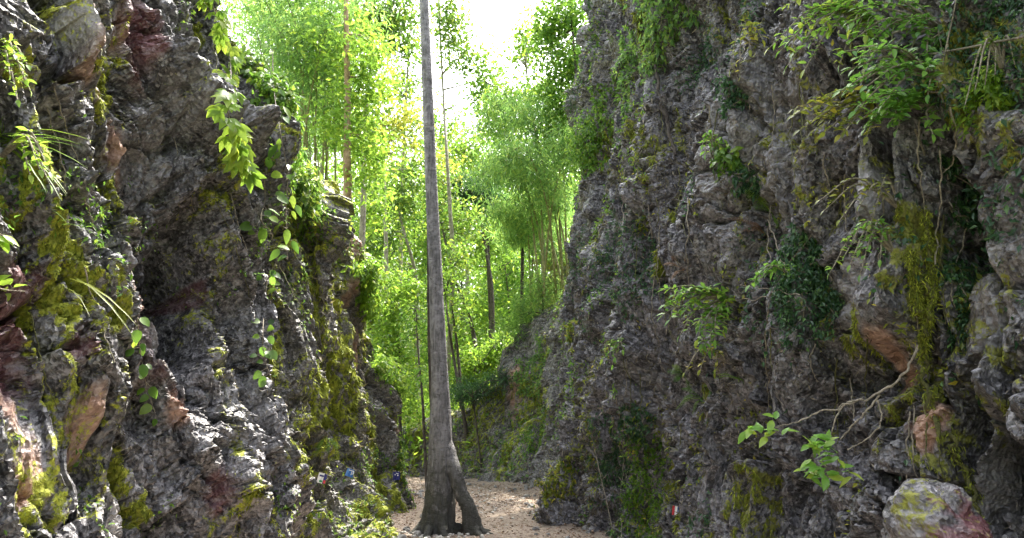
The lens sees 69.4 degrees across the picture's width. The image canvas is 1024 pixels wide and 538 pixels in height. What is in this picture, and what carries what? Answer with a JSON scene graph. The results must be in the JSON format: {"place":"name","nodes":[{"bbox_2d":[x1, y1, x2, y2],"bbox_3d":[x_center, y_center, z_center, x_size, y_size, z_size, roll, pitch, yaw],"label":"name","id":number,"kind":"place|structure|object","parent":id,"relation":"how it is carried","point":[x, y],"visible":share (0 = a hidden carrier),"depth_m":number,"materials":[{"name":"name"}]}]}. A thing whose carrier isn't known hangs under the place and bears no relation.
{"place":"outdoors","nodes":[
{"label":"outdoors","id":0,"kind":"place"},
{"bbox_2d":[0,0,316,537],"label":"rock cliff","id":1,"kind":"structure","parent":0,"point":[181,89],"depth_m":5.15,"materials":[{"name":"stone"}]},
{"bbox_2d":[0,33,36,106],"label":"shrub","id":2,"kind":"object","parent":1,"relation":"attached to","point":[6,59],"visible":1,"depth_m":3.35,"materials":[{"name":"green plant"}]},
{"bbox_2d":[0,126,59,193],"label":"shrub","id":3,"kind":"object","parent":1,"relation":"attached to","point":[19,139],"visible":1,"depth_m":3.46,"materials":[{"name":"green plant"}]},
{"bbox_2d":[0,117,94,200],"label":"grass tuft","id":4,"kind":"object","parent":1,"relation":"attached to","point":[31,154],"visible":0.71,"depth_m":3.60,"materials":[{"name":"green plant"}]},
{"bbox_2d":[125,317,157,426],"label":"hanging vine","id":5,"kind":"object","parent":1,"relation":"hanging from","point":[146,408],"visible":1,"depth_m":4.92,"materials":[{"name":"green plant"}]},
{"bbox_2d":[0,1,302,537],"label":"ivy","id":6,"kind":"object","parent":1,"relation":"attached to","point":[100,214],"visible":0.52,"depth_m":4.30,"materials":[{"name":"green plant"}]},
{"bbox_2d":[0,0,312,537],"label":"moss","id":7,"kind":"object","parent":1,"relation":"attached to","point":[140,504],"visible":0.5,"depth_m":4.29,"materials":[{"name":"plant"}]},
{"bbox_2d":[0,0,314,537],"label":"dead leaves","id":8,"kind":"object","parent":1,"relation":"on","point":[189,339],"visible":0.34,"depth_m":5.44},
{"bbox_2d":[196,0,265,193],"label":"hanging vine","id":9,"kind":"object","parent":1,"relation":"hanging from","point":[237,158],"visible":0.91,"depth_m":5.76,"materials":[{"name":"green plant"}]},
{"bbox_2d":[226,43,270,82],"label":"creeper","id":10,"kind":"object","parent":1,"relation":"attached to","point":[249,61],"visible":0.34,"depth_m":7.60,"materials":[{"name":"green plant"}]},
{"bbox_2d":[238,156,288,249],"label":"hanging vine","id":11,"kind":"object","parent":1,"relation":"hanging from","point":[262,232],"visible":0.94,"depth_m":6.40,"materials":[{"name":"green plant"}]},
{"bbox_2d":[250,255,286,387],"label":"hanging vine","id":12,"kind":"object","parent":1,"relation":"hanging from","point":[271,355],"visible":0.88,"depth_m":6.29,"materials":[{"name":"green plant"}]},
{"bbox_2d":[245,66,305,141],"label":"creeper","id":13,"kind":"object","parent":1,"relation":"attached to","point":[290,101],"visible":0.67,"depth_m":7.26,"materials":[{"name":"green plant"}]},
{"bbox_2d":[255,44,301,260],"bbox_3d":[-2.147,-1.250,6.969,0.474,2.309,1.114,7,-13,-30],"label":"hanging vine","id":14,"kind":"object","parent":1,"relation":"hanging from","point":[275,253],"visible":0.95,"depth_m":6.67,"materials":[{"name":"green plant"}]},
{"bbox_2d":[218,0,587,288],"label":"sky","id":15,"kind":"structure","parent":0,"point":[493,12],"materials":[{"name":"white"}]},
{"bbox_2d":[378,267,519,411],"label":"ground","id":16,"kind":"structure","parent":0,"point":[423,351],"depth_m":41.09,"materials":[{"name":"plant"}]},
{"bbox_2d":[264,174,336,537],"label":"rock cliff","id":17,"kind":"structure","parent":16,"relation":"on","point":[296,343],"depth_m":8.37,"materials":[{"name":"stone"}]},
{"bbox_2d":[268,237,332,528],"bbox_3d":[-3.432,0.848,8.642,3.095,5.659,3.569,-3,-12,16],"label":"ivy","id":18,"kind":"object","parent":17,"relation":"attached to","point":[307,277],"visible":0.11,"depth_m":8.65,"materials":[{"name":"green plant"}]},
{"bbox_2d":[264,170,338,537],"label":"moss","id":19,"kind":"object","parent":17,"relation":"attached to","point":[292,220],"visible":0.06,"depth_m":8.58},
{"bbox_2d":[286,147,328,244],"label":"creeper","id":20,"kind":"object","parent":17,"relation":"attached to","point":[308,203],"visible":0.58,"depth_m":8.94,"materials":[{"name":"green plant"}]},
{"bbox_2d":[217,0,383,171],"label":"tree","id":21,"kind":"object","parent":16,"relation":"on","point":[239,32],"visible":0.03,"depth_m":22.54,"materials":[{"name":"green plant"}]},
{"bbox_2d":[217,0,414,181],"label":"bamboo clump","id":22,"kind":"object","parent":16,"relation":"on","point":[280,29],"visible":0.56,"depth_m":16.95,"materials":[{"name":"green plant"}]},
{"bbox_2d":[269,0,422,218],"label":"tree","id":23,"kind":"object","parent":16,"relation":"on","point":[349,126],"visible":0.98,"depth_m":15.68,"materials":[{"name":"green plant"}]},
{"bbox_2d":[296,173,414,537],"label":"rock cliff","id":24,"kind":"structure","parent":16,"relation":"on","point":[343,210],"depth_m":10.26,"materials":[{"name":"stone"}]},
{"bbox_2d":[304,174,406,537],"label":"moss","id":25,"kind":"object","parent":24,"relation":"on","point":[357,383],"visible":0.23,"depth_m":10.23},
{"bbox_2d":[297,203,415,537],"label":"ivy","id":26,"kind":"object","parent":24,"relation":"attached to","point":[376,449],"visible":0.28,"depth_m":9.79,"materials":[{"name":"green plant"}]},
{"bbox_2d":[339,252,398,326],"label":"creeper","id":27,"kind":"object","parent":24,"relation":"attached to","point":[370,275],"visible":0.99,"depth_m":11.33,"materials":[{"name":"green plant"}]},
{"bbox_2d":[371,346,413,399],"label":"creeper","id":28,"kind":"object","parent":24,"relation":"attached to","point":[389,370],"visible":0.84,"depth_m":12.69,"materials":[{"name":"green plant"}]},
{"bbox_2d":[301,206,417,537],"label":"dead leaves","id":29,"kind":"object","parent":16,"relation":"on","point":[321,360],"visible":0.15,"depth_m":10.00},
{"bbox_2d":[322,102,401,332],"bbox_3d":[-4.203,0.481,20.248,2.320,10.494,2.636,0,-11,0],"label":"tree","id":30,"kind":"object","parent":16,"relation":"on","point":[371,213],"visible":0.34,"depth_m":20.84,"materials":[{"name":"green plant"}]},
{"bbox_2d":[342,0,441,251],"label":"tree","id":31,"kind":"object","parent":16,"relation":"on","point":[404,25],"visible":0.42,"depth_m":19.33,"materials":[{"name":"green plant"}]},
{"bbox_2d":[365,262,429,448],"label":"tree","id":32,"kind":"object","parent":16,"relation":"on","point":[410,295],"visible":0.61,"depth_m":19.37,"materials":[{"name":"green plant"}]},
{"bbox_2d":[342,136,452,409],"bbox_3d":[-4.030,0.677,25.169,4.136,11.017,4.090,0,-11,0],"label":"tree","id":33,"kind":"object","parent":16,"relation":"on","point":[403,205],"visible":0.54,"depth_m":25.58,"materials":[{"name":"green plant"}]},
{"bbox_2d":[342,65,471,348],"bbox_3d":[-3.531,-0.300,23.439,4.636,12.815,3.114,0,-11,0],"label":"tree","id":34,"kind":"object","parent":16,"relation":"on","point":[406,117],"visible":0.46,"depth_m":24.14,"materials":[{"name":"green plant"}]},
{"bbox_2d":[366,211,455,351],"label":"tree","id":35,"kind":"object","parent":16,"relation":"on","point":[414,247],"visible":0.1,"depth_m":29.58,"materials":[{"name":"green plant"}]},
{"bbox_2d":[383,303,448,486],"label":"tree","id":36,"kind":"object","parent":16,"relation":"on","point":[416,334],"visible":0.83,"depth_m":16.31,"materials":[{"name":"green plant"}]},
{"bbox_2d":[377,169,454,343],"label":"tree","id":37,"kind":"object","parent":16,"relation":"on","point":[413,236],"visible":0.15,"depth_m":31.61,"materials":[{"name":"green plant"}]},
{"bbox_2d":[402,264,448,387],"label":"tree","id":38,"kind":"object","parent":16,"relation":"on","point":[424,340],"visible":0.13,"depth_m":32.85,"materials":[{"name":"green plant"}]},
{"bbox_2d":[377,0,484,371],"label":"tree","id":39,"kind":"object","parent":16,"relation":"on","point":[411,83],"visible":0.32,"depth_m":28.65,"materials":[{"name":"green plant"}]},
{"bbox_2d":[298,71,576,374],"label":"forest","id":40,"kind":"object","parent":16,"relation":"on","point":[331,169],"visible":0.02,"depth_m":42.55,"materials":[{"name":"green plant"}]},
{"bbox_2d":[403,187,478,296],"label":"tree","id":41,"kind":"object","parent":16,"relation":"on","point":[442,251],"visible":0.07,"depth_m":30.57,"materials":[{"name":"green plant"}]},
{"bbox_2d":[399,157,496,398],"bbox_3d":[-1.765,1.078,22.116,3.435,9.803,2.794,0,-11,0],"label":"tree","id":42,"kind":"object","parent":16,"relation":"on","point":[444,212],"visible":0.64,"depth_m":22.56,"materials":[{"name":"green plant"}]},
{"bbox_2d":[406,0,492,537],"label":"tree","id":43,"kind":"object","parent":16,"relation":"on","point":[446,486],"visible":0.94,"depth_m":10.15,"materials":[{"name":"grey plant"}]},
{"bbox_2d":[427,239,430,399],"bbox_3d":[-1.192,0.404,10.702,0.212,4.027,0.056,-4,-12,18],"label":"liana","id":44,"kind":"object","parent":43,"relation":"hanging from","point":[428,340],"visible":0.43,"depth_m":10.60,"materials":[{"name":"brown plant"}]},
{"bbox_2d":[426,258,474,440],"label":"tree","id":45,"kind":"object","parent":16,"relation":"on","point":[446,303],"visible":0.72,"depth_m":19.04,"materials":[{"name":"green plant"}]},
{"bbox_2d":[397,345,512,476],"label":"undergrowth","id":46,"kind":"object","parent":16,"relation":"on","point":[427,415],"visible":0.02,"depth_m":20.12,"materials":[{"name":"green plant"}]},
{"bbox_2d":[423,234,489,408],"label":"tree","id":47,"kind":"object","parent":16,"relation":"on","point":[458,250],"visible":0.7,"depth_m":20.20,"materials":[{"name":"green plant"}]},
{"bbox_2d":[418,0,510,383],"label":"tree","id":48,"kind":"object","parent":16,"relation":"on","point":[452,20],"visible":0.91,"depth_m":22.55,"materials":[{"name":"green plant"}]},
{"bbox_2d":[412,277,524,403],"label":"tree","id":49,"kind":"object","parent":16,"relation":"on","point":[482,314],"visible":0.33,"depth_m":26.96,"materials":[{"name":"green plant"}]},
{"bbox_2d":[415,112,527,349],"bbox_3d":[-1.889,-0.868,34.785,5.959,13.555,4.651,0,-11,0],"label":"tree","id":50,"kind":"object","parent":16,"relation":"on","point":[461,144],"visible":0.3,"depth_m":35.25,"materials":[{"name":"green plant"}]},
{"bbox_2d":[438,165,512,386],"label":"tree","id":51,"kind":"object","parent":16,"relation":"on","point":[492,303],"visible":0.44,"depth_m":24.45,"materials":[{"name":"green plant"}]},
{"bbox_2d":[447,319,516,407],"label":"shrub","id":52,"kind":"object","parent":16,"relation":"on","point":[474,365],"visible":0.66,"depth_m":20.65,"materials":[{"name":"green plant"}]},
{"bbox_2d":[403,251,562,487],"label":"dead leaves","id":53,"kind":"object","parent":16,"relation":"on","point":[460,453],"visible":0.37,"depth_m":17.96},
{"bbox_2d":[397,250,569,486],"bbox_3d":[0.237,2.161,18.851,6.979,7.617,8.395,6,-13,-29],"label":"rock bank","id":54,"kind":"object","parent":16,"relation":"on","point":[553,390],"visible":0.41,"depth_m":17.73,"materials":[{"name":"stone"}]},
{"bbox_2d":[402,297,565,482],"bbox_3d":[0.206,2.610,18.763,6.619,6.336,8.272,7,-13,-30],"label":"ivy","id":55,"kind":"object","parent":54,"relation":"on","point":[501,440],"visible":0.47,"depth_m":17.46,"materials":[{"name":"green plant"}]},
{"bbox_2d":[448,362,522,467],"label":"tree","id":56,"kind":"object","parent":54,"relation":"on","point":[475,395],"visible":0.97,"depth_m":17.92,"materials":[{"name":"green plant"}]},
{"bbox_2d":[404,251,569,480],"bbox_3d":[0.166,2.204,18.820,6.915,7.641,8.453,6,-13,-29],"label":"moss","id":57,"kind":"object","parent":54,"relation":"on","point":[470,419],"visible":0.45,"depth_m":18.03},
{"bbox_2d":[443,62,580,297],"bbox_3d":[0.503,-2.591,18.702,4.494,6.463,5.537,0,-11,0],"label":"bamboo clump","id":58,"kind":"object","parent":54,"relation":"on","point":[514,165],"visible":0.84,"depth_m":18.73,"materials":[{"name":"green plant"}]},
{"bbox_2d":[476,185,574,307],"bbox_3d":[0.543,-0.801,20.823,3.900,3.917,3.565,-9,-14,39],"label":"bamboo clump","id":59,"kind":"object","parent":54,"relation":"on","point":[513,242],"visible":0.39,"depth_m":20.34,"materials":[{"name":"green plant"}]},
{"bbox_2d":[503,331,551,400],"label":"creeper","id":60,"kind":"object","parent":54,"relation":"on","point":[532,361],"visible":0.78,"depth_m":17.74,"materials":[{"name":"green plant"}]},
{"bbox_2d":[444,43,531,325],"bbox_3d":[-0.499,-0.539,21.381,2.593,12.842,2.424,10,-15,-41],"label":"tree","id":61,"kind":"object","parent":16,"relation":"on","point":[485,83],"visible":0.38,"depth_m":22.11,"materials":[{"name":"green plant"}]},
{"bbox_2d":[441,172,536,384],"bbox_3d":[-0.859,1.288,25.221,3.504,9.843,3.525,-7,-13,30],"label":"tree","id":62,"kind":"object","parent":16,"relation":"on","point":[490,250],"visible":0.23,"depth_m":25.30,"materials":[{"name":"green plant"}]},
{"bbox_2d":[461,245,540,348],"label":"tree","id":63,"kind":"object","parent":16,"relation":"on","point":[517,269],"visible":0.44,"depth_m":28.19,"materials":[{"name":"green plant"}]},
{"bbox_2d":[465,2,548,301],"bbox_3d":[0.050,-1.197,20.566,2.606,13.907,2.372,-3,-12,15],"label":"tree","id":64,"kind":"object","parent":16,"relation":"on","point":[518,48],"visible":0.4,"depth_m":21.27,"materials":[{"name":"green plant"}]},
{"bbox_2d":[480,258,567,357],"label":"shrub","id":65,"kind":"object","parent":16,"relation":"on","point":[524,315],"visible":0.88,"depth_m":18.54,"materials":[{"name":"green plant"}]},
{"bbox_2d":[508,0,588,193],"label":"tree","id":66,"kind":"object","parent":16,"relation":"on","point":[564,23],"visible":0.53,"depth_m":19.17,"materials":[{"name":"green plant"}]},
{"bbox_2d":[389,475,611,537],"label":"path","id":67,"kind":"structure","parent":0,"point":[526,533],"depth_m":11.47,"materials":[{"name":"beige soil"}]},
{"bbox_2d":[389,474,607,537],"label":"fallen leaves","id":68,"kind":"object","parent":67,"relation":"on","point":[481,491],"visible":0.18,"depth_m":12.06,"materials":[{"name":"brown plant"}]},
{"bbox_2d":[397,477,610,537],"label":"rubble","id":69,"kind":"object","parent":67,"relation":"on","point":[418,533],"visible":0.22,"depth_m":11.48,"materials":[{"name":"stone"}]},
{"bbox_2d":[535,0,1023,537],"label":"rock cliff","id":70,"kind":"structure","parent":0,"point":[993,460],"depth_m":5.55,"materials":[{"name":"grey stone"}]},
{"bbox_2d":[534,459,577,507],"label":"creeper","id":71,"kind":"object","parent":70,"relation":"attached to","point":[550,491],"visible":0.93,"depth_m":10.69,"materials":[{"name":"green plant"}]},
{"bbox_2d":[561,108,609,211],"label":"creeper","id":72,"kind":"object","parent":70,"relation":"attached to","point":[589,162],"visible":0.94,"depth_m":13.07,"materials":[{"name":"green plant"}]},
{"bbox_2d":[583,71,623,143],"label":"creeper","id":73,"kind":"object","parent":70,"relation":"attached to","point":[599,102],"visible":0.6,"depth_m":12.59,"materials":[{"name":"green plant"}]},
{"bbox_2d":[583,405,632,537],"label":"creeper","id":74,"kind":"object","parent":70,"relation":"attached to","point":[603,465],"visible":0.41,"depth_m":9.59,"materials":[{"name":"green plant"}]},
{"bbox_2d":[555,0,668,537],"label":"ivy","id":75,"kind":"object","parent":70,"relation":"attached to","point":[643,471],"visible":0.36,"depth_m":8.84,"materials":[{"name":"green plant"}]},
{"bbox_2d":[611,0,638,115],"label":"creeper","id":76,"kind":"object","parent":70,"relation":"attached to","point":[622,47],"visible":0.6,"depth_m":10.98,"materials":[{"name":"green plant"}]},
{"bbox_2d":[617,477,654,537],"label":"creeper","id":77,"kind":"object","parent":70,"relation":"attached to","point":[634,510],"visible":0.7,"depth_m":8.74,"materials":[{"name":"green plant"}]},
{"bbox_2d":[616,403,656,449],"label":"creeper","id":78,"kind":"object","parent":70,"relation":"attached to","point":[642,427],"visible":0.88,"depth_m":8.36,"materials":[{"name":"green plant"}]},
{"bbox_2d":[623,0,700,83],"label":"creeper","id":79,"kind":"object","parent":70,"relation":"attached to","point":[652,18],"visible":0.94,"depth_m":8.89,"materials":[{"name":"green plant"}]},
{"bbox_2d":[654,64,676,159],"bbox_3d":[1.794,-1.873,8.718,0.117,1.454,0.619,0,-11,0],"label":"tree root","id":80,"kind":"object","parent":70,"relation":"attached to","point":[667,122],"visible":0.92,"depth_m":8.66,"materials":[{"name":"grey plant"}]},
{"bbox_2d":[655,282,735,358],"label":"shrub","id":81,"kind":"object","parent":70,"relation":"attached to","point":[713,294],"visible":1,"depth_m":6.03,"materials":[{"name":"green plant"}]},
{"bbox_2d":[706,136,743,178],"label":"creeper","id":82,"kind":"object","parent":70,"relation":"attached to","point":[733,162],"visible":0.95,"depth_m":5.99,"materials":[{"name":"green plant"}]},
{"bbox_2d":[716,74,748,120],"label":"creeper","id":83,"kind":"object","parent":70,"relation":"attached to","point":[730,101],"visible":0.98,"depth_m":5.99,"materials":[{"name":"green plant"}]},
{"bbox_2d":[728,163,761,202],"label":"creeper","id":84,"kind":"object","parent":70,"relation":"attached to","point":[742,178],"visible":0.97,"depth_m":5.92,"materials":[{"name":"green plant"}]},
{"bbox_2d":[728,18,767,79],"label":"shrub","id":85,"kind":"object","parent":70,"relation":"attached to","point":[751,33],"visible":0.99,"depth_m":5.91,"materials":[{"name":"green plant"}]},
{"bbox_2d":[533,0,981,537],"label":"ivy","id":86,"kind":"object","parent":70,"relation":"attached to","point":[904,324],"visible":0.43,"depth_m":6.04,"materials":[{"name":"green plant"}]},
{"bbox_2d":[745,260,796,293],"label":"shrub","id":87,"kind":"object","parent":70,"relation":"attached to","point":[775,267],"visible":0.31,"depth_m":5.09,"materials":[{"name":"green plant"}]},
{"bbox_2d":[532,0,1023,537],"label":"dead leaves","id":88,"kind":"object","parent":70,"relation":"on","point":[592,512],"visible":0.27,"depth_m":8.37,"materials":[{"name":"plant"}]},
{"bbox_2d":[556,0,1023,537],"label":"ivy","id":89,"kind":"object","parent":70,"relation":"attached to","point":[902,228],"visible":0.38,"depth_m":6.87,"materials":[{"name":"green plant"}]},
{"bbox_2d":[559,0,1023,537],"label":"moss","id":90,"kind":"object","parent":70,"relation":"attached to","point":[705,388],"visible":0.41,"depth_m":5.81,"materials":[{"name":"plant"}]},
{"bbox_2d":[769,221,825,301],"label":"creeper","id":91,"kind":"object","parent":70,"relation":"attached to","point":[802,240],"visible":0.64,"depth_m":5.07,"materials":[{"name":"green plant"}]},
{"bbox_2d":[767,248,844,368],"bbox_3d":[1.957,0.257,4.950,0.509,0.814,0.353,-5,-12,25],"label":"creeper","id":92,"kind":"object","parent":70,"relation":"attached to","point":[820,296],"visible":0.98,"depth_m":4.92,"materials":[{"name":"green plant"}]},
{"bbox_2d":[764,0,883,77],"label":"shrub","id":93,"kind":"object","parent":70,"relation":"attached to","point":[843,8],"visible":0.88,"depth_m":4.27,"materials":[{"name":"green plant"}]},
{"bbox_2d":[738,344,918,490],"bbox_3d":[1.663,0.796,3.946,0.954,0.743,0.167,-9,-14,39],"label":"leafy branch","id":94,"kind":"object","parent":70,"relation":"attached to","point":[816,472],"visible":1,"depth_m":3.93,"materials":[{"name":"green plant"}]},
{"bbox_2d":[786,85,878,144],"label":"shrub","id":95,"kind":"object","parent":70,"relation":"attached to","point":[835,109],"visible":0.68,"depth_m":4.31,"materials":[{"name":"green plant"}]},
{"bbox_2d":[815,173,898,231],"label":"shrub","id":96,"kind":"object","parent":70,"relation":"attached to","point":[887,196],"visible":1,"depth_m":4.02,"materials":[{"name":"green plant"}]},
{"bbox_2d":[824,216,893,281],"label":"shrub","id":97,"kind":"object","parent":70,"relation":"attached to","point":[883,233],"visible":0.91,"depth_m":4.00,"materials":[{"name":"green plant"}]},
{"bbox_2d":[832,38,945,118],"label":"shrub","id":98,"kind":"object","parent":70,"relation":"attached to","point":[912,64],"visible":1,"depth_m":3.70,"materials":[{"name":"green plant"}]},
{"bbox_2d":[843,0,952,72],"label":"shrub","id":99,"kind":"object","parent":70,"relation":"attached to","point":[919,19],"visible":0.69,"depth_m":4.05,"materials":[{"name":"green plant"}]},
{"bbox_2d":[857,87,945,142],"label":"shrub","id":100,"kind":"object","parent":70,"relation":"attached to","point":[903,103],"visible":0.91,"depth_m":3.93,"materials":[{"name":"green plant"}]},
{"bbox_2d":[894,107,957,264],"bbox_3d":[2.279,-0.406,4.080,0.317,0.789,0.726,-5,-12,25],"label":"tree root","id":101,"kind":"object","parent":70,"relation":"attached to","point":[923,149],"visible":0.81,"depth_m":4.02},
{"bbox_2d":[880,478,992,537],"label":"boulder","id":102,"kind":"object","parent":70,"relation":"on","point":[921,508],"visible":1,"depth_m":3.19,"materials":[{"name":"grey stone"}]},
{"bbox_2d":[901,161,990,524],"bbox_3d":[2.281,0.426,3.992,0.297,2.020,0.424,-4,-12,18],"label":"tree root","id":103,"kind":"object","parent":70,"relation":"attached to","point":[930,282],"visible":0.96,"depth_m":4.01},
{"bbox_2d":[937,154,983,236],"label":"creeper","id":104,"kind":"object","parent":70,"relation":"attached to","point":[955,215],"visible":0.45,"depth_m":4.12,"materials":[{"name":"green plant"}]},
{"bbox_2d":[903,0,1023,169],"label":"creeper","id":105,"kind":"object","parent":70,"relation":"attached to","point":[989,27],"visible":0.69,"depth_m":3.77,"materials":[{"name":"green plant"}]},
{"bbox_2d":[937,254,993,347],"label":"creeper","id":106,"kind":"object","parent":70,"relation":"attached to","point":[962,291],"visible":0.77,"depth_m":3.98,"materials":[{"name":"green plant"}]},
{"bbox_2d":[943,59,1016,141],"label":"creeper","id":107,"kind":"object","parent":70,"relation":"attached to","point":[994,96],"visible":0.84,"depth_m":3.67,"materials":[{"name":"green plant"}]},
{"bbox_2d":[963,34,1019,110],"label":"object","id":108,"kind":"object","parent":70,"relation":"attached to","point":[997,54],"visible":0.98,"depth_m":3.57,"materials":[{"name":"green plant"}]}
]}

